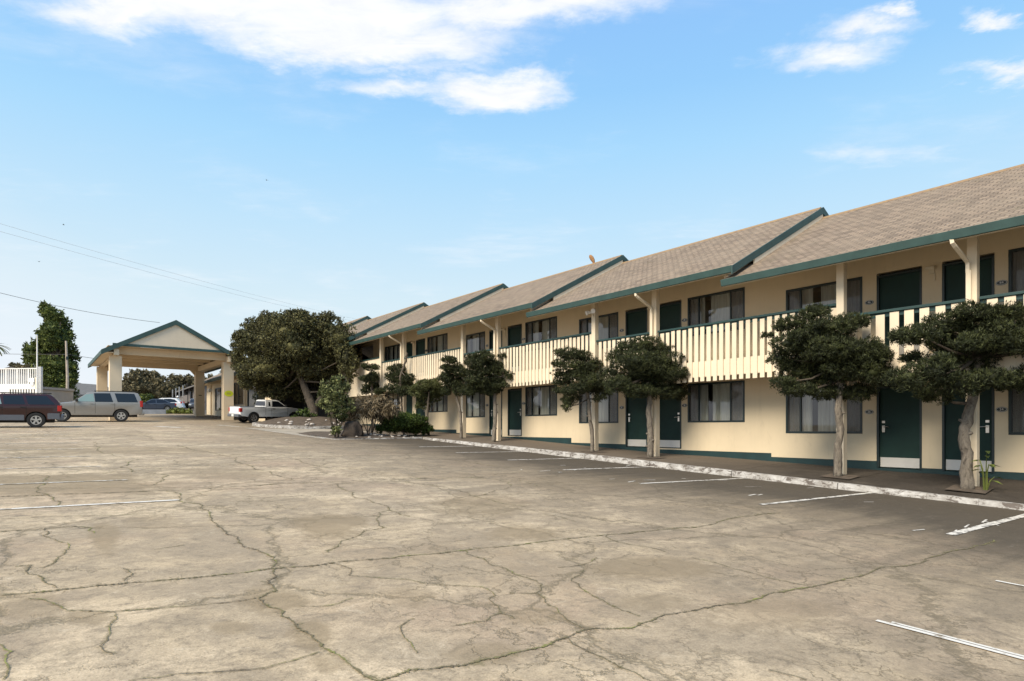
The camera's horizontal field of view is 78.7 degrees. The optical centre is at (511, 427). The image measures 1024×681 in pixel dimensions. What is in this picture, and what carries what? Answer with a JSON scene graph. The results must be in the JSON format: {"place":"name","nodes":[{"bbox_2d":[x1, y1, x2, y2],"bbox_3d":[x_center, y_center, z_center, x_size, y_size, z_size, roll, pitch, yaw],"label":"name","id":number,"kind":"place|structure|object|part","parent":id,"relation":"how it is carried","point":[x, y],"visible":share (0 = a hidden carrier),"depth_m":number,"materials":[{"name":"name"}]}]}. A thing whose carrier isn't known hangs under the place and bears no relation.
{"place":"outdoors","nodes":[
{"label":"outdoors","id":0,"kind":"place"},
{"bbox_2d":[2,293,159,322],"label":"overhead wire","id":1,"kind":"object","parent":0,"point":[75,309],"visible":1,"depth_m":54.26,"materials":[{"name":"black metal"}]},
{"bbox_2d":[0,231,350,320],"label":"overhead wire","id":2,"kind":"object","parent":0,"point":[150,272],"visible":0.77,"depth_m":70.14,"materials":[{"name":"black metal"}]},
{"bbox_2d":[3,224,353,318],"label":"overhead wire","id":3,"kind":"object","parent":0,"point":[152,267],"visible":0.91,"depth_m":69.75,"materials":[{"name":"black metal"}]},
{"bbox_2d":[0,408,1023,680],"bbox_3d":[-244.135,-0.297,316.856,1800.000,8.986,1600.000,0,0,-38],"label":"parking lot ground","id":4,"kind":"structure","parent":0,"point":[290,514],"depth_m":5.89,"materials":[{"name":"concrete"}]},
{"bbox_2d":[0,343,10,355],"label":"palm tree","id":5,"kind":"object","parent":4,"relation":"on","point":[3,350],"visible":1,"depth_m":75.89,"materials":[{"name":"green plant"}]},
{"bbox_2d":[7,362,33,372],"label":"tree","id":6,"kind":"object","parent":4,"relation":"on","point":[15,365],"visible":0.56,"depth_m":94.30,"materials":[{"name":"green plant"}]},
{"bbox_2d":[0,392,64,427],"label":"parked suv","id":7,"kind":"object","parent":4,"relation":"on","point":[35,410],"visible":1,"depth_m":30.09,"materials":[{"name":"red paint"}]},
{"bbox_3d":[-23.725,-1.329,29.764,0.842,0.428,0.128,0,0,-35],"label":"side window","id":8,"kind":"part","parent":7,"relation":"part of","materials":[{"name":"black glass"}]},
{"bbox_3d":[-22.902,-1.332,30.332,1.162,0.425,0.128,0,0,-35],"label":"side window","id":9,"kind":"part","parent":7,"relation":"part of","materials":[{"name":"black glass"}]},
{"bbox_2d":[36,335,37,392],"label":"thin white pole","id":10,"kind":"object","parent":4,"relation":"on","point":[37,365],"visible":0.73,"depth_m":45.98,"materials":[{"name":"metal"}]},
{"bbox_2d":[0,367,74,402],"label":"white deck","id":11,"kind":"structure","parent":4,"relation":"on","point":[60,395],"depth_m":46.45,"materials":[{"name":"paint"}]},
{"bbox_2d":[0,367,78,383],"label":"grey house","id":12,"kind":"structure","parent":4,"relation":"on","point":[13,376],"depth_m":93.98,"materials":[{"name":"grey paint"}]},
{"bbox_2d":[20,299,81,400],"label":"evergreen tree","id":13,"kind":"object","parent":4,"relation":"on","point":[54,333],"visible":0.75,"depth_m":64.85,"materials":[{"name":"green plant"}]},
{"bbox_2d":[64,341,69,388],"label":"utility pole","id":14,"kind":"object","parent":4,"relation":"on","point":[66,354],"visible":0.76,"depth_m":59.91,"materials":[{"name":"grey wood"}]},
{"bbox_2d":[74,383,108,398],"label":"grey house","id":15,"kind":"structure","parent":4,"relation":"on","point":[84,388],"depth_m":88.39,"materials":[{"name":"grey paint"}]},
{"bbox_2d":[56,391,143,421],"bbox_3d":[-26.424,-1.360,39.554,5.360,1.950,2.400,-1,3,-33],"label":"parked suv","id":16,"kind":"object","parent":4,"relation":"on","point":[121,406],"visible":0.76,"depth_m":39.11,"materials":[{"name":"grey metal"}]},
{"bbox_3d":[-26.337,-1.860,38.544,0.950,0.502,0.127,0,0,-33],"label":"side window","id":17,"kind":"part","parent":16,"relation":"part of","materials":[{"name":"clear glass"}]},
{"bbox_3d":[-25.539,-1.877,39.066,1.004,0.562,0.139,0,0,-33],"label":"side window","id":18,"kind":"part","parent":16,"relation":"part of","materials":[{"name":"black glass"}]},
{"bbox_3d":[-24.524,-1.883,39.724,1.264,0.555,0.139,0,0,-33],"label":"side window","id":19,"kind":"part","parent":16,"relation":"part of","materials":[{"name":"black glass"}]},
{"bbox_2d":[0,425,238,484],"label":"faded stall lines","id":20,"kind":"object","parent":4,"relation":"on","point":[62,456],"visible":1,"depth_m":14.96,"materials":[{"name":"white paint"}]},
{"bbox_2d":[139,393,154,402],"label":"clipped hedge","id":21,"kind":"object","parent":4,"relation":"on","point":[146,397],"visible":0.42,"depth_m":83.58,"materials":[{"name":"green plant"}]},
{"bbox_2d":[122,368,178,398],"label":"tree","id":22,"kind":"object","parent":4,"relation":"on","point":[143,381],"visible":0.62,"depth_m":122.37,"materials":[{"name":"green plant"}]},
{"bbox_2d":[142,409,165,413],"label":"wall","id":23,"kind":"structure","parent":4,"relation":"on","point":[154,411],"depth_m":58.19,"materials":[{"name":"paint"}]},
{"bbox_2d":[142,399,176,410],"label":"parked sedan","id":24,"kind":"object","parent":4,"relation":"on","point":[157,404],"visible":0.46,"depth_m":71.52,"materials":[{"name":"blue paint"}]},
{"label":"side window","id":25,"kind":"part","parent":24,"relation":"part of","materials":[{"name":"black glass"}]},
{"bbox_2d":[88,320,233,420],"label":"carport","id":26,"kind":"object","parent":4,"relation":"on","point":[182,346],"visible":0.79,"depth_m":44.90,"materials":[{"name":"paint"}]},
{"bbox_2d":[160,397,185,409],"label":"parked crossover","id":27,"kind":"object","parent":4,"relation":"on","point":[179,402],"visible":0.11,"depth_m":77.72,"materials":[{"name":"white paint"}]},
{"bbox_2d":[166,407,193,413],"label":"plant","id":28,"kind":"object","parent":4,"relation":"on","point":[182,410],"visible":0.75,"depth_m":59.55,"materials":[{"name":"green plant"}]},
{"bbox_2d":[172,385,206,408],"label":"distant motel wing","id":29,"kind":"structure","parent":4,"relation":"on","point":[186,395],"depth_m":110.61,"materials":[{"name":"beige paint"}]},
{"bbox_2d":[190,388,192,398],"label":"window","id":30,"kind":"structure","parent":29,"relation":"in","point":[191,389],"depth_m":111.40,"materials":[{"name":"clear glass"}]},
{"bbox_2d":[167,373,212,389],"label":"tree","id":31,"kind":"object","parent":4,"relation":"on","point":[186,380],"visible":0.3,"depth_m":134.37,"materials":[{"name":"green plant"}]},
{"bbox_2d":[187,398,193,409],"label":"parked crossover","id":32,"kind":"object","parent":4,"relation":"on","point":[191,404],"visible":0.45,"depth_m":86.02,"materials":[{"name":"grey paint"}]},
{"bbox_2d":[227,399,299,422],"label":"pickup truck","id":33,"kind":"object","parent":4,"relation":"on","point":[268,409],"visible":0.76,"depth_m":42.17,"materials":[{"name":"white paint"}]},
{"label":"rear window","id":34,"kind":"part","parent":33,"relation":"part of","materials":[{"name":"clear glass"}]},
{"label":"side window","id":35,"kind":"part","parent":33,"relation":"part of","materials":[{"name":"black glass"}]},
{"bbox_2d":[205,353,369,420],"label":"lobby building","id":36,"kind":"structure","parent":4,"relation":"on","point":[242,397],"depth_m":51.11,"materials":[{"name":"beige paint"}]},
{"bbox_2d":[215,387,220,410],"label":"window","id":37,"kind":"structure","parent":36,"relation":"in","point":[220,387],"depth_m":55.96,"materials":[{"name":"grey glass"}]},
{"bbox_2d":[234,382,242,404],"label":"window","id":38,"kind":"structure","parent":36,"relation":"in","point":[238,392],"depth_m":50.10,"materials":[{"name":"grey glass"}]},
{"bbox_2d":[247,386,264,405],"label":"window","id":39,"kind":"structure","parent":36,"relation":"in","point":[254,396],"depth_m":46.97,"materials":[{"name":"grey glass"}]},
{"bbox_2d":[257,416,346,425],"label":"tree island soil","id":40,"kind":"object","parent":4,"relation":"on","point":[317,421],"visible":0.73,"depth_m":36.52,"materials":[{"name":"brown soil"}]},
{"bbox_2d":[227,307,361,418],"bbox_3d":[-13.726,-3.746,39.138,8.447,7.306,7.651,0,0,-12],"label":"island tree","id":41,"kind":"object","parent":40,"relation":"on","point":[305,346],"visible":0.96,"depth_m":37.75,"materials":[{"name":"green plant"}]},
{"bbox_2d":[290,407,316,416],"bbox_3d":[-12.739,-0.557,38.045,2.068,1.382,1.095,0,0,-15],"label":"ground ivy","id":42,"kind":"object","parent":40,"relation":"on","point":[305,412],"visible":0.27,"depth_m":37.86,"materials":[{"name":"green plant"}]},
{"bbox_2d":[252,422,361,428],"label":"island kerb","id":43,"kind":"structure","parent":4,"relation":"on","point":[255,424],"depth_m":35.24,"materials":[{"name":"white paint"}]},
{"bbox_2d":[251,428,365,437],"bbox_3d":[-9.656,0.236,31.947,4.900,0.449,10.400,0,0,-38],"label":"drive apron","id":44,"kind":"object","parent":4,"relation":"on","point":[294,431],"visible":0.8,"depth_m":33.03,"materials":[{"name":"concrete"}]},
{"bbox_2d":[299,431,408,438],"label":"planting bed soil","id":45,"kind":"structure","parent":4,"relation":"on","point":[322,433],"depth_m":28.50,"materials":[{"name":"brown soil"}]},
{"bbox_2d":[315,374,355,436],"bbox_3d":[-7.726,-0.957,27.334,1.716,2.886,1.521,0,0,-38],"label":"lime shrub","id":46,"kind":"object","parent":45,"relation":"on","point":[333,396],"visible":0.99,"depth_m":27.22,"materials":[{"name":"green plant"}]},
{"bbox_2d":[330,424,342,437],"bbox_3d":[-7.546,0.165,26.769,0.566,0.694,0.493,0,0,-38],"label":"bed plant","id":47,"kind":"object","parent":45,"relation":"on","point":[336,429],"visible":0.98,"depth_m":26.73,"materials":[{"name":"green plant"}]},
{"bbox_2d":[277,419,413,437],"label":"bed stones","id":48,"kind":"object","parent":45,"relation":"on","point":[291,423],"visible":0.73,"depth_m":35.42,"materials":[{"name":"grey stone"}]},
{"bbox_2d":[341,421,363,436],"bbox_3d":[-7.064,0.075,27.672,0.984,0.700,0.881,0,0,-38],"label":"boulder","id":49,"kind":"object","parent":45,"relation":"on","point":[352,428],"visible":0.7,"depth_m":27.40,"materials":[{"name":"stone"}]},
{"bbox_2d":[346,392,401,434],"bbox_3d":[-6.377,-0.678,28.562,2.418,2.120,2.403,0,0,-38],"label":"dry shrub","id":50,"kind":"object","parent":45,"relation":"on","point":[372,407],"visible":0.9,"depth_m":28.43,"materials":[{"name":"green plant"}]},
{"bbox_2d":[374,411,434,435],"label":"juniper","id":51,"kind":"object","parent":45,"relation":"on","point":[408,422],"visible":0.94,"depth_m":29.32,"materials":[{"name":"green plant"}]},
{"bbox_2d":[0,440,994,680],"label":"pavement cracks","id":52,"kind":"object","parent":4,"relation":"in","point":[322,645],"visible":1,"depth_m":4.91,"materials":[{"name":"black asphalt"}]},
{"bbox_2d":[0,426,1023,659],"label":"painted stall lines","id":53,"kind":"structure","parent":4,"relation":"on","point":[962,640],"depth_m":4.44,"materials":[{"name":"white paint"}]},
{"bbox_2d":[273,164,1023,486],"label":"motel building","id":54,"kind":"structure","parent":4,"relation":"on","point":[712,308],"depth_m":18.34,"materials":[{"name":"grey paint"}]},
{"bbox_2d":[385,393,399,411],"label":"window","id":55,"kind":"structure","parent":54,"relation":"in","point":[396,398],"depth_m":37.23,"materials":[{"name":"glass"}]},
{"bbox_2d":[385,342,409,364],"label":"window","id":56,"kind":"structure","parent":54,"relation":"in","point":[392,352],"depth_m":37.50,"materials":[{"name":"glass"}]},
{"bbox_2d":[406,395,411,413],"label":"door","id":57,"kind":"structure","parent":54,"relation":"in","point":[408,398],"depth_m":35.49,"materials":[{"name":"green paint"}]},
{"bbox_2d":[406,342,411,356],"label":"door","id":58,"kind":"structure","parent":54,"relation":"in","point":[408,345],"depth_m":35.49,"materials":[{"name":"green paint"}]},
{"bbox_2d":[416,399,424,421],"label":"door","id":59,"kind":"structure","parent":54,"relation":"in","point":[422,411],"depth_m":34.41,"materials":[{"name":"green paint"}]},
{"bbox_2d":[416,339,424,354],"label":"door","id":60,"kind":"structure","parent":54,"relation":"in","point":[420,344],"depth_m":34.49,"materials":[{"name":"green paint"}]},
{"bbox_2d":[427,333,447,360],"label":"window","id":61,"kind":"structure","parent":54,"relation":"in","point":[436,343],"depth_m":33.20,"materials":[{"name":"glass"}]},
{"bbox_2d":[429,387,447,411],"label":"window","id":62,"kind":"structure","parent":54,"relation":"in","point":[442,406],"depth_m":32.91,"materials":[{"name":"glass"}]},
{"bbox_2d":[466,393,484,417],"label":"window","id":63,"kind":"structure","parent":54,"relation":"in","point":[475,404],"depth_m":30.39,"materials":[{"name":"glass"}]},
{"bbox_2d":[466,331,484,352],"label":"window","id":64,"kind":"structure","parent":54,"relation":"in","point":[476,341],"depth_m":30.46,"materials":[{"name":"glass"}]},
{"bbox_2d":[489,392,501,435],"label":"door","id":65,"kind":"structure","parent":54,"relation":"in","point":[490,397],"depth_m":29.18,"materials":[{"name":"green paint"}]},
{"bbox_2d":[489,331,501,373],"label":"door","id":66,"kind":"structure","parent":54,"relation":"in","point":[491,333],"depth_m":29.18,"materials":[{"name":"green paint"}]},
{"bbox_2d":[508,389,521,435],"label":"door","id":67,"kind":"structure","parent":54,"relation":"in","point":[514,396],"depth_m":27.74,"materials":[{"name":"green paint"}]},
{"bbox_2d":[508,325,521,371],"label":"door","id":68,"kind":"structure","parent":54,"relation":"in","point":[515,332],"depth_m":27.74,"materials":[{"name":"green paint"}]},
{"bbox_2d":[525,385,556,415],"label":"window","id":69,"kind":"structure","parent":54,"relation":"in","point":[539,400],"depth_m":26.50,"materials":[{"name":"glass"}]},
{"bbox_2d":[525,316,556,351],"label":"window","id":70,"kind":"structure","parent":54,"relation":"in","point":[542,329],"depth_m":26.65,"materials":[{"name":"glass"}]},
{"bbox_2d":[579,390,617,422],"bbox_3d":[3.332,-0.805,23.687,0.217,1.280,2.060,0,0,-38],"label":"window","id":71,"kind":"structure","parent":54,"relation":"in","point":[608,409],"depth_m":23.54,"materials":[{"name":"glass"}]},
{"bbox_2d":[579,312,617,349],"bbox_3d":[3.333,-3.605,23.688,0.219,1.280,2.060,0,0,-38],"label":"window","id":72,"kind":"structure","parent":54,"relation":"in","point":[608,323],"depth_m":23.58,"materials":[{"name":"glass"}]},
{"bbox_2d":[625,393,646,446],"bbox_3d":[4.438,-0.335,22.160,0.159,2.060,1.010,0,0,-38],"label":"door","id":73,"kind":"structure","parent":54,"relation":"in","point":[635,409],"depth_m":22.22,"materials":[{"name":"green paint"}]},
{"bbox_2d":[625,308,646,350],"bbox_3d":[4.438,-3.135,22.160,0.159,2.060,1.010,0,0,-38],"label":"door","id":74,"kind":"structure","parent":54,"relation":"in","point":[636,320],"depth_m":22.19,"materials":[{"name":"green paint"}]},
{"bbox_2d":[660,395,680,448],"bbox_3d":[5.311,-0.335,21.027,0.159,2.060,1.010,0,0,-38],"label":"door","id":75,"kind":"structure","parent":54,"relation":"in","point":[670,412],"depth_m":21.01,"materials":[{"name":"green paint"}]},
{"bbox_2d":[660,301,680,358],"bbox_3d":[5.311,-3.135,21.027,0.159,2.060,1.010,0,0,-38],"label":"door","id":76,"kind":"structure","parent":54,"relation":"in","point":[670,314],"depth_m":21.01,"materials":[{"name":"green paint"}]},
{"bbox_2d":[688,380,744,421],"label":"window","id":77,"kind":"structure","parent":54,"relation":"in","point":[724,401],"depth_m":19.73,"materials":[{"name":"glass"}]},
{"bbox_2d":[688,287,744,335],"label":"window","id":78,"kind":"structure","parent":54,"relation":"in","point":[728,304],"depth_m":19.73,"materials":[{"name":"glass"}]},
{"bbox_2d":[786,385,861,433],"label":"window","id":79,"kind":"structure","parent":54,"relation":"in","point":[805,414],"depth_m":17.33,"materials":[{"name":"glass"}]},
{"bbox_2d":[786,276,861,329],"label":"window","id":80,"kind":"structure","parent":54,"relation":"in","point":[825,293],"depth_m":17.05,"materials":[{"name":"glass"}]},
{"bbox_2d":[877,386,921,469],"bbox_3d":[9.596,-0.010,15.466,0.159,2.060,1.010,0,0,-38],"label":"door","id":81,"kind":"structure","parent":54,"relation":"in","point":[899,416],"depth_m":15.49,"materials":[{"name":"green paint"}]},
{"bbox_2d":[877,268,921,354],"bbox_3d":[9.596,-2.810,15.466,0.159,2.060,1.010,0,0,-38],"label":"door","id":82,"kind":"structure","parent":54,"relation":"in","point":[904,288],"depth_m":15.46,"materials":[{"name":"green paint"}]},
{"bbox_2d":[942,384,994,472],"bbox_3d":[10.468,-0.010,14.334,0.159,2.060,1.010,0,0,-38],"label":"door","id":83,"kind":"structure","parent":54,"relation":"in","point":[951,454],"depth_m":14.46,"materials":[{"name":"green paint"}]},
{"bbox_2d":[942,255,994,318],"bbox_3d":[10.468,-2.810,14.334,0.159,2.060,1.010,0,0,-38],"label":"door","id":84,"kind":"structure","parent":54,"relation":"in","point":[953,274],"depth_m":14.45,"materials":[{"name":"green paint"}]},
{"bbox_2d":[1008,387,1023,434],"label":"window","id":85,"kind":"structure","parent":54,"relation":"in","point":[1015,400],"depth_m":13.64,"materials":[{"name":"grey glass"}]},
{"bbox_2d":[1008,247,1023,304],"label":"window","id":86,"kind":"structure","parent":54,"relation":"in","point":[1015,256],"depth_m":13.62,"materials":[{"name":"grey glass"}]},
{"bbox_2d":[321,437,1023,510],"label":"kerb","id":87,"kind":"structure","parent":4,"relation":"on","point":[845,486],"depth_m":15.55,"materials":[{"name":"white paint"}]},
{"bbox_2d":[362,425,1023,503],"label":"pavement walk","id":88,"kind":"structure","parent":4,"relation":"on","point":[1008,490],"depth_m":15.98,"materials":[{"name":"grey concrete"}]},
{"bbox_2d":[357,362,384,426],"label":"pruned pine","id":89,"kind":"object","parent":88,"relation":"on","point":[371,378],"visible":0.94,"depth_m":34.83,"materials":[{"name":"green plant"}]},
{"bbox_2d":[382,353,415,432],"bbox_3d":[-5.832,-1.763,32.310,1.904,4.227,2.011,0,0,-1],"label":"pruned pine","id":90,"kind":"object","parent":88,"relation":"on","point":[402,381],"visible":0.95,"depth_m":32.30,"materials":[{"name":"green plant"}]},
{"bbox_2d":[406,378,443,435],"bbox_3d":[-4.094,-1.004,30.490,1.929,2.918,1.992,0,0,-38],"label":"tree","id":91,"kind":"object","parent":88,"relation":"on","point":[425,392],"visible":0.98,"depth_m":30.19,"materials":[{"name":"green plant"}]},
{"bbox_2d":[436,354,467,438],"bbox_3d":[-2.538,-1.325,27.876,1.742,3.783,1.709,0,0,-6],"label":"pruned pine","id":92,"kind":"object","parent":88,"relation":"on","point":[450,377],"visible":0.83,"depth_m":27.60,"materials":[{"name":"green plant"}]},
{"bbox_2d":[460,349,514,441],"bbox_3d":[-1.036,-1.317,26.020,2.371,3.982,1.596,0,0,-18],"label":"pruned pine","id":93,"kind":"object","parent":88,"relation":"on","point":[484,365],"visible":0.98,"depth_m":25.70,"materials":[{"name":"green plant"}]},
{"bbox_2d":[640,456,665,458],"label":"tree pit soil","id":94,"kind":"object","parent":88,"relation":"on","point":[654,457],"visible":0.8,"depth_m":19.29,"materials":[{"name":"brown soil"}]},
{"bbox_2d":[596,334,690,456],"bbox_3d":[4.043,-0.980,19.410,3.039,3.981,2.487,0,0,14],"label":"pruned pine","id":95,"kind":"object","parent":94,"relation":"on","point":[646,368],"visible":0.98,"depth_m":19.18,"materials":[{"name":"green plant"}]},
{"bbox_2d":[821,473,858,478],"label":"tree pit soil","id":96,"kind":"object","parent":88,"relation":"on","point":[844,476],"visible":1,"depth_m":14.80,"materials":[{"name":"brown soil"}]},
{"bbox_2d":[760,302,897,475],"bbox_3d":[7.540,-0.924,14.868,2.921,4.335,2.062,0,0,34],"label":"pruned pine","id":97,"kind":"object","parent":96,"relation":"on","point":[821,353],"visible":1,"depth_m":14.74,"materials":[{"name":"green plant"}]},
{"bbox_2d":[946,484,992,493],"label":"tree pit soil","id":98,"kind":"object","parent":88,"relation":"on","point":[955,487],"visible":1,"depth_m":12.73,"materials":[{"name":"brown soil"}]},
{"bbox_2d":[878,299,1023,489],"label":"pruned pine","id":99,"kind":"object","parent":98,"relation":"on","point":[971,344],"visible":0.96,"depth_m":12.42,"materials":[{"name":"green plant"}]},
{"bbox_2d":[971,451,1002,489],"bbox_3d":[9.530,0.866,12.570,0.599,0.805,0.631,0,0,-38],"label":"strappy plant","id":100,"kind":"object","parent":98,"relation":"on","point":[986,484],"visible":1,"depth_m":12.59,"materials":[{"name":"green plant"}]},
{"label":"tree pit soil","id":101,"kind":"structure","parent":88,"relation":"on","visible":0},
{"bbox_2d":[548,345,609,451],"bbox_3d":[2.287,-0.981,21.376,2.303,3.781,1.801,0,0,21],"label":"pruned pine","id":102,"kind":"object","parent":101,"relation":"on","point":[583,370],"visible":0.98,"depth_m":21.35,"materials":[{"name":"green plant"}]},
{"bbox_2d":[434,446,1023,534],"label":"kerbside stall lines","id":103,"kind":"object","parent":4,"relation":"on","point":[961,531],"visible":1,"depth_m":11.01,"materials":[{"name":"white paint"}]},
{"bbox_2d":[0,0,1023,386],"label":"sky","id":104,"kind":"structure","parent":0,"point":[409,152],"materials":[{"name":"blue"}]}
]}

